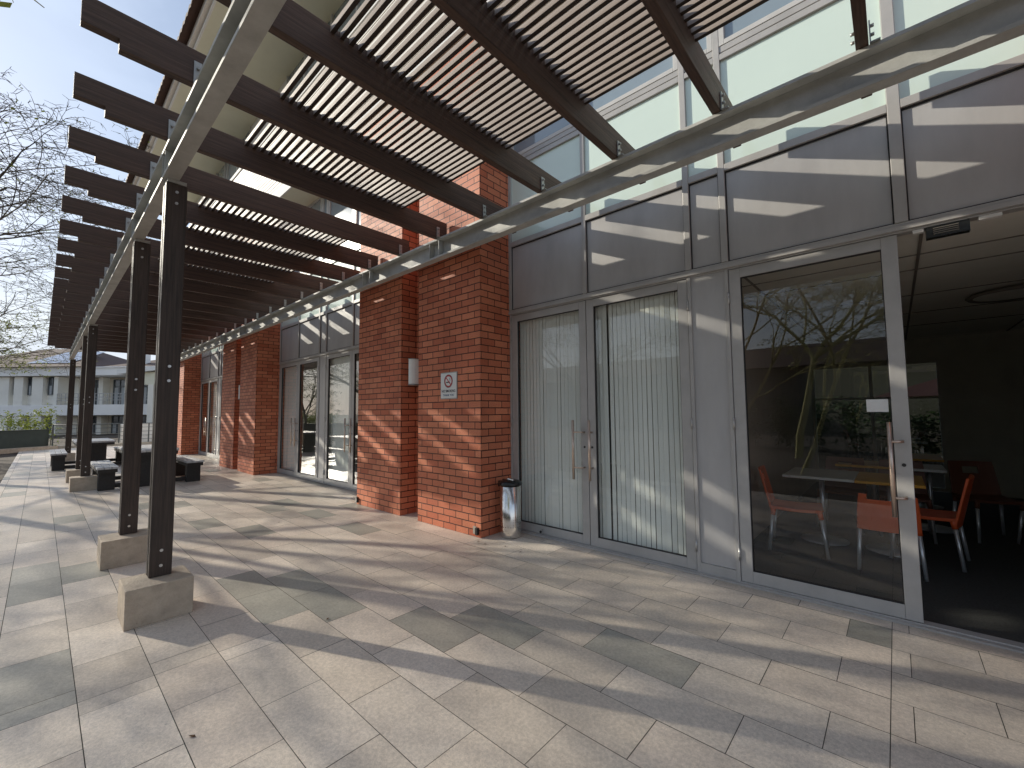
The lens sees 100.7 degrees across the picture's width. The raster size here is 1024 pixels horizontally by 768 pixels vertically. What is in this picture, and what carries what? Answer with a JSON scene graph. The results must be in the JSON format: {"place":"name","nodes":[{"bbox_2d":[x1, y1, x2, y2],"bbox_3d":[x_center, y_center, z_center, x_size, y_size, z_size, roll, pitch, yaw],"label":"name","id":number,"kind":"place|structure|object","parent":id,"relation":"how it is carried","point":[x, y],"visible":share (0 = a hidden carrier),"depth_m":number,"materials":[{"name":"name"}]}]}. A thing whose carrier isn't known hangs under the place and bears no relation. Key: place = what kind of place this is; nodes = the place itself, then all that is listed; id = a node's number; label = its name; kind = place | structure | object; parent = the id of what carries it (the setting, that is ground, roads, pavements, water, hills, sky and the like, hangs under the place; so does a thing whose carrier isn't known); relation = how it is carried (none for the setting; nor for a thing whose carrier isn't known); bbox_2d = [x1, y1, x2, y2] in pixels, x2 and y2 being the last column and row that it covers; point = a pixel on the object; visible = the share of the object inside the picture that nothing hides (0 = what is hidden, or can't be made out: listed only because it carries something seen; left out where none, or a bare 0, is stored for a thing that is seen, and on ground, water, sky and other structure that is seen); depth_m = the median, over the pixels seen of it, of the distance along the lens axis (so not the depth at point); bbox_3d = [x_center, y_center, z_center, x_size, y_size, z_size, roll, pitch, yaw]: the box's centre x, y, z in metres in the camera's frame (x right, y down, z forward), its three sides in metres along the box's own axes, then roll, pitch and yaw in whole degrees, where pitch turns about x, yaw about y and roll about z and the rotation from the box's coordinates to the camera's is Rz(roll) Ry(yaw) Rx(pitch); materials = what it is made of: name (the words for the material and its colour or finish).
{"place":"outdoors","nodes":[
{"label":"outdoors","id":0,"kind":"place"},
{"bbox_2d":[0,349,155,434],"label":"apartment building","id":1,"kind":"structure","parent":0,"point":[25,393],"depth_m":33.16,"materials":[{"name":"white paint"}]},
{"bbox_2d":[27,378,31,394],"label":"window","id":2,"kind":"structure","parent":1,"relation":"in","point":[30,379],"depth_m":33.37,"materials":[{"name":"black glass"}]},
{"bbox_2d":[48,377,53,394],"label":"window","id":3,"kind":"structure","parent":1,"relation":"in","point":[51,379],"depth_m":33.37,"materials":[{"name":"black glass"}]},
{"bbox_2d":[92,416,96,431],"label":"window","id":4,"kind":"structure","parent":1,"relation":"in","point":[94,417],"depth_m":34.42,"materials":[{"name":"black glass"}]},
{"bbox_2d":[94,380,99,404],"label":"window","id":5,"kind":"structure","parent":1,"relation":"in","point":[96,381],"depth_m":34.59,"materials":[{"name":"black glass"}]},
{"bbox_2d":[111,416,122,432],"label":"window","id":6,"kind":"structure","parent":1,"relation":"in","point":[115,419],"depth_m":34.42,"materials":[{"name":"black glass"}]},
{"bbox_2d":[112,380,124,403],"bbox_3d":[-31.948,0.651,34.607,1.088,2.021,0.090,-1,-4,0],"label":"window","id":7,"kind":"structure","parent":1,"relation":"in","point":[118,385],"depth_m":34.59,"materials":[{"name":"black glass"}]},
{"bbox_2d":[117,366,154,422],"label":"side wing","id":8,"kind":"structure","parent":1,"relation":"attached to","point":[149,381],"depth_m":30.01,"materials":[{"name":"white paint"}]},
{"bbox_2d":[143,385,147,403],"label":"window","id":9,"kind":"structure","parent":1,"relation":"in","point":[145,386],"depth_m":34.58,"materials":[{"name":"black glass"}]},
{"bbox_2d":[0,0,190,359],"label":"sky","id":10,"kind":"structure","parent":0,"point":[44,48],"materials":[{"name":"blue"}]},
{"bbox_2d":[120,424,123,442],"bbox_3d":[-19.312,2.505,21.012,0.120,1.100,0.120,-4,-5,42],"label":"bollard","id":11,"kind":"object","parent":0,"point":[121,436],"visible":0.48,"depth_m":20.98,"materials":[{"name":"white paint"}]},
{"bbox_2d":[142,423,152,441],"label":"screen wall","id":12,"kind":"structure","parent":0,"point":[144,430],"depth_m":21.85,"materials":[{"name":"white paint"}]},
{"bbox_2d":[0,434,949,492],"bbox_3d":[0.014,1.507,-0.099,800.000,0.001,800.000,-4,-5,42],"label":"ground","id":13,"kind":"structure","parent":0,"point":[6,461],"depth_m":16.89,"materials":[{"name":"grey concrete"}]},
{"bbox_2d":[0,0,44,7],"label":"fever tree","id":14,"kind":"object","parent":13,"relation":"on","point":[6,4],"visible":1,"depth_m":1.73,"materials":[{"name":"green plant"}]},
{"bbox_2d":[0,429,49,448],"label":"garden wall","id":15,"kind":"structure","parent":13,"relation":"on","point":[22,438],"depth_m":18.08,"materials":[{"name":"green paint"}]},
{"bbox_2d":[0,300,50,377],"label":"thorn tree","id":16,"kind":"object","parent":13,"relation":"on","point":[9,351],"visible":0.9,"depth_m":17.20,"materials":[{"name":"brown plant"}]},
{"bbox_2d":[0,446,57,453],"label":"planter kerb","id":17,"kind":"structure","parent":13,"relation":"on","point":[9,450],"depth_m":17.73,"materials":[{"name":"concrete"}]},
{"bbox_2d":[0,403,61,445],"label":"shrub","id":18,"kind":"object","parent":13,"relation":"on","point":[29,424],"visible":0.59,"depth_m":19.82,"materials":[{"name":"green plant"}]},
{"bbox_2d":[0,66,153,306],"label":"thorn tree","id":19,"kind":"object","parent":13,"relation":"on","point":[34,190],"visible":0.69,"depth_m":8.78,"materials":[{"name":"brown plant"}]},
{"bbox_2d":[0,160,158,377],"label":"thorn tree","id":20,"kind":"object","parent":13,"relation":"on","point":[14,303],"visible":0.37,"depth_m":15.30,"materials":[{"name":"brown plant"}]},
{"bbox_2d":[58,441,151,448],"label":"terrace kerb","id":21,"kind":"structure","parent":13,"relation":"on","point":[115,444],"depth_m":20.24,"materials":[{"name":"concrete"}]},
{"bbox_2d":[51,423,151,445],"bbox_3d":[-18.642,2.403,21.016,0.060,0.951,5.605,-4,-5,42],"label":"railing","id":22,"kind":"object","parent":21,"relation":"on","point":[119,431],"visible":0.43,"depth_m":20.24,"materials":[{"name":"grey metal"}]},
{"bbox_2d":[125,0,1023,653],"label":"brick building","id":23,"kind":"structure","parent":13,"relation":"on","point":[825,274],"depth_m":4.69,"materials":[{"name":"red brick"}]},
{"bbox_2d":[198,380,208,454],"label":"glass door","id":24,"kind":"structure","parent":23,"relation":"in","point":[202,447],"depth_m":15.51,"materials":[{"name":"grey glass"}]},
{"bbox_2d":[205,379,217,456],"bbox_3d":[-10.388,1.160,14.679,1.096,2.650,0.130,-4,-5,42],"label":"glass door","id":25,"kind":"structure","parent":23,"relation":"in","point":[212,404],"depth_m":14.77,"materials":[{"name":"grey glass"}]},
{"bbox_2d":[218,378,221,457],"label":"glass door","id":26,"kind":"structure","parent":23,"relation":"in","point":[221,378],"depth_m":14.04,"materials":[{"name":"grey metal"}]},
{"bbox_2d":[277,362,300,475],"bbox_3d":[-5.380,0.822,10.227,1.110,2.650,0.209,-4,-5,42],"label":"glass door","id":27,"kind":"structure","parent":23,"relation":"in","point":[281,374],"depth_m":10.45,"materials":[{"name":"grey metal"}]},
{"bbox_2d":[282,366,296,470],"bbox_3d":[-5.324,0.797,10.281,1.040,2.610,0.046,-4,-5,42],"label":"vertical blind","id":28,"kind":"object","parent":23,"relation":"hanging from","point":[289,414],"visible":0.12,"depth_m":10.39,"materials":[{"name":"fabric"}]},
{"bbox_2d":[294,357,318,480],"bbox_3d":[-4.550,0.766,9.480,1.110,2.650,0.209,-4,-5,42],"label":"glass door","id":29,"kind":"structure","parent":23,"relation":"in","point":[304,475],"depth_m":9.73,"materials":[{"name":"grey metal"}]},
{"bbox_2d":[300,197,320,272],"bbox_3d":[-4.593,-3.384,9.743,1.068,1.548,0.062,-4,-5,42],"label":"upper window","id":30,"kind":"structure","parent":23,"relation":"in","point":[316,205],"depth_m":9.61,"materials":[{"name":"glass"}]},
{"bbox_2d":[321,199,327,261],"bbox_3d":[-4.059,-3.420,9.263,0.258,1.548,0.062,-4,-5,42],"label":"upper window","id":31,"kind":"structure","parent":23,"relation":"in","point":[325,202],"depth_m":9.32,"materials":[{"name":"glass"}]},
{"bbox_2d":[323,350,351,488],"bbox_3d":[-3.515,0.691,8.479,1.112,2.650,0.156,-4,-5,42],"label":"glass door","id":32,"kind":"structure","parent":23,"relation":"in","point":[327,480],"depth_m":8.73,"materials":[{"name":"grey metal"}]},
{"bbox_2d":[328,356,349,481],"bbox_3d":[-3.446,0.669,8.591,1.100,2.610,0.046,-4,-5,42],"label":"vertical blind","id":33,"kind":"object","parent":23,"relation":"hanging from","point":[339,408],"visible":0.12,"depth_m":8.66,"materials":[{"name":"fabric"}]},
{"bbox_2d":[329,176,353,247],"bbox_3d":[-3.519,-3.457,8.778,1.084,1.548,0.062,-4,-5,42],"label":"upper window","id":34,"kind":"structure","parent":23,"relation":"in","point":[335,209],"depth_m":8.74,"materials":[{"name":"glass"}]},
{"bbox_2d":[349,349,358,489],"bbox_3d":[-2.649,0.636,7.771,1.110,2.650,0.209,-4,-5,42],"label":"glass door","id":35,"kind":"structure","parent":23,"relation":"in","point":[352,425],"depth_m":8.08,"materials":[{"name":"grey metal"}]},
{"bbox_2d":[355,169,361,244],"bbox_3d":[-2.634,-3.517,7.981,1.156,1.548,0.062,-4,-5,42],"label":"upper window","id":36,"kind":"structure","parent":23,"relation":"in","point":[357,214],"depth_m":8.30,"materials":[{"name":"metal"}]},
{"bbox_2d":[408,358,418,385],"bbox_3d":[-1.388,-0.170,6.128,0.210,0.377,0.247,-4,-5,42],"label":"wall lamp","id":37,"kind":"object","parent":23,"relation":"attached to","point":[413,371],"visible":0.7,"depth_m":6.04,"materials":[{"name":"metal"}]},
{"bbox_2d":[441,371,457,398],"bbox_3d":[-0.801,0.020,5.377,0.319,0.337,0.017,-4,-5,42],"label":"no smoking sign","id":38,"kind":"object","parent":23,"relation":"attached to","point":[449,385],"visible":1,"depth_m":5.36,"materials":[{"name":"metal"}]},
{"bbox_2d":[473,526,478,535],"bbox_3d":[-0.426,1.705,4.930,0.095,0.090,0.034,-4,-5,42],"label":"junction box","id":39,"kind":"object","parent":23,"relation":"attached to","point":[475,530],"visible":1,"depth_m":4.90,"materials":[{"name":"black plastic"}]},
{"bbox_2d":[511,4,576,154],"bbox_3d":[0.383,-3.723,5.268,1.066,1.548,0.062,-4,-5,42],"label":"upper window","id":40,"kind":"structure","parent":23,"relation":"in","point":[562,125],"depth_m":5.22,"materials":[{"name":"metal"}]},
{"bbox_2d":[510,301,590,544],"bbox_3d":[0.396,0.425,4.971,1.112,2.650,0.141,-4,-5,42],"label":"glass door","id":41,"kind":"structure","parent":23,"relation":"in","point":[585,537],"depth_m":4.77,"materials":[{"name":"grey metal"}]},
{"bbox_2d":[520,311,582,532],"bbox_3d":[0.490,0.401,5.051,1.020,2.610,0.046,-4,-5,42],"label":"vertical blind","id":42,"kind":"object","parent":23,"relation":"hanging from","point":[553,357],"visible":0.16,"depth_m":5.07,"materials":[{"name":"fabric"}]},
{"bbox_2d":[581,0,677,112],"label":"upper window","id":43,"kind":"structure","parent":23,"relation":"in","point":[668,66],"depth_m":4.40,"materials":[{"name":"glass"}]},
{"bbox_2d":[595,292,685,554],"bbox_3d":[1.310,0.345,4.313,1.050,2.610,0.046,-4,-5,42],"label":"vertical blind","id":44,"kind":"object","parent":23,"relation":"hanging from","point":[657,329],"visible":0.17,"depth_m":4.31,"materials":[{"name":"fabric"}]},
{"bbox_2d":[586,279,697,569],"bbox_3d":[1.231,0.369,4.227,1.112,2.650,0.130,-4,-5,42],"label":"glass door","id":45,"kind":"structure","parent":23,"relation":"in","point":[689,560],"depth_m":4.10,"materials":[{"name":"grey metal"}]},
{"bbox_2d":[698,33,711,54],"bbox_3d":[1.747,-3.815,4.040,0.258,1.548,0.062,-4,-5,42],"label":"upper window","id":46,"kind":"structure","parent":23,"relation":"in","point":[706,42],"depth_m":3.91,"materials":[{"name":"metal"}]},
{"bbox_2d":[718,0,804,46],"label":"upper window","id":47,"kind":"structure","parent":23,"relation":"in","point":[770,9],"depth_m":3.68,"materials":[{"name":"metal"}]},
{"bbox_2d":[758,465,829,558],"bbox_3d":[2.959,1.309,4.477,0.596,0.822,0.468,-3,-5,36],"label":"cafe chair","id":48,"kind":"object","parent":23,"relation":"on","point":[775,505],"visible":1,"depth_m":4.43,"materials":[{"name":"orange plastic"}]},
{"bbox_2d":[782,467,858,545],"bbox_3d":[3.468,1.362,4.734,0.620,0.734,0.780,-4,-5,42],"label":"cafe table","id":49,"kind":"object","parent":23,"relation":"on","point":[821,475],"visible":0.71,"depth_m":4.69,"materials":[{"name":"white laminate"}]},
{"bbox_2d":[727,235,923,622],"bbox_3d":[2.328,0.297,3.294,1.110,2.650,0.209,-4,-5,42],"label":"glass door","id":50,"kind":"structure","parent":23,"relation":"in","point":[902,492],"depth_m":3.02,"materials":[{"name":"grey metal"}]},
{"bbox_2d":[816,456,866,533],"bbox_3d":[4.131,1.353,5.308,0.596,0.822,0.468,3,-5,-43],"label":"cafe chair","id":51,"kind":"object","parent":23,"relation":"on","point":[843,488],"visible":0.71,"depth_m":5.42,"materials":[{"name":"brown plastic"}]},
{"bbox_2d":[835,460,894,519],"bbox_3d":[4.706,1.402,5.515,0.720,0.734,0.700,-4,-5,42],"label":"cafe table","id":52,"kind":"object","parent":23,"relation":"on","point":[872,465],"visible":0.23,"depth_m":5.49,"materials":[{"name":"grey laminate"}]},
{"bbox_2d":[810,358,949,491],"bbox_3d":[6.821,0.751,7.998,1.868,2.317,0.060,-4,-5,42],"label":"back window","id":53,"kind":"structure","parent":23,"relation":"in","point":[843,425],"depth_m":8.04,"materials":[{"name":"clear glass"}]},
{"bbox_2d":[854,472,925,557],"bbox_3d":[3.877,1.333,4.339,0.513,0.734,0.780,-4,-5,42],"label":"cafe table","id":54,"kind":"object","parent":23,"relation":"on","point":[873,479],"visible":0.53,"depth_m":4.31,"materials":[{"name":"yellow laminate"}]},
{"bbox_2d":[857,493,928,581],"bbox_3d":[3.442,1.331,3.889,0.468,0.692,0.569,-4,-5,39],"label":"cafe chair","id":55,"kind":"object","parent":23,"relation":"on","point":[874,515],"visible":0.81,"depth_m":3.75,"materials":[{"name":"orange plastic"}]},
{"bbox_2d":[878,459,937,543],"bbox_3d":[4.537,1.323,4.916,0.468,0.822,0.596,-4,-5,40],"label":"cafe chair","id":56,"kind":"object","parent":23,"relation":"on","point":[921,495],"visible":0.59,"depth_m":4.95,"materials":[{"name":"brown plastic"}]},
{"bbox_2d":[912,453,943,509],"bbox_3d":[6.074,1.441,6.300,0.460,0.734,1.000,-4,-5,42],"label":"cafe table","id":57,"kind":"object","parent":23,"relation":"on","point":[928,457],"visible":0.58,"depth_m":6.14,"materials":[{"name":"brown laminate"}]},
{"bbox_2d":[890,474,974,572],"bbox_3d":[4.032,1.273,4.074,0.468,0.822,0.596,3,-5,-40],"label":"cafe chair","id":58,"kind":"object","parent":23,"relation":"on","point":[955,519],"visible":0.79,"depth_m":3.86,"materials":[{"name":"orange plastic"}]},
{"bbox_2d":[913,464,958,533],"bbox_3d":[5.069,1.374,5.142,0.440,0.734,0.670,-4,-5,42],"label":"cafe table","id":59,"kind":"object","parent":23,"relation":"on","point":[928,469],"visible":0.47,"depth_m":5.10,"materials":[{"name":"white laminate"}]},
{"bbox_2d":[948,460,1023,543],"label":"cafe chair","id":60,"kind":"object","parent":23,"relation":"on","point":[985,488],"visible":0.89,"depth_m":4.93,"materials":[{"name":"brown plastic"}]},
{"bbox_2d":[965,284,1023,302],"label":"ceiling light","id":61,"kind":"object","parent":23,"relation":"attached to","point":[1009,293],"visible":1,"depth_m":4.56,"materials":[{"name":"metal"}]},
{"bbox_2d":[1017,501,1023,543],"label":"cafe chair","id":62,"kind":"object","parent":23,"relation":"on","point":[1021,521],"visible":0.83,"depth_m":4.50,"materials":[{"name":"silver plastic"}]},
{"bbox_2d":[0,444,1023,767],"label":"pavement","id":63,"kind":"structure","parent":0,"point":[324,626],"depth_m":2.50,"materials":[{"name":"beige tile"}]},
{"bbox_2d":[49,438,121,470],"bbox_3d":[-12.249,2.003,12.394,2.050,0.744,1.692,-4,-5,42],"label":"picnic table","id":64,"kind":"object","parent":63,"relation":"on","point":[58,462],"visible":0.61,"depth_m":11.85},
{"bbox_2d":[90,445,204,490],"bbox_3d":[-7.989,1.761,9.288,1.850,0.744,1.692,-4,-5,42],"label":"picnic table","id":65,"kind":"object","parent":63,"relation":"on","point":[188,467],"visible":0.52,"depth_m":8.71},
{"bbox_2d":[498,477,521,538],"bbox_3d":[-0.021,1.434,4.971,0.285,0.679,0.276,0,-4,0],"label":"waste bin","id":66,"kind":"object","parent":63,"relation":"on","point":[510,508],"visible":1,"depth_m":4.87,"materials":[{"name":"silver metal"}]},
{"bbox_2d":[47,0,1023,631],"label":"pergola","id":67,"kind":"object","parent":63,"relation":"on","point":[173,298],"visible":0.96,"depth_m":3.35,"materials":[{"name":"wood"}]}
]}

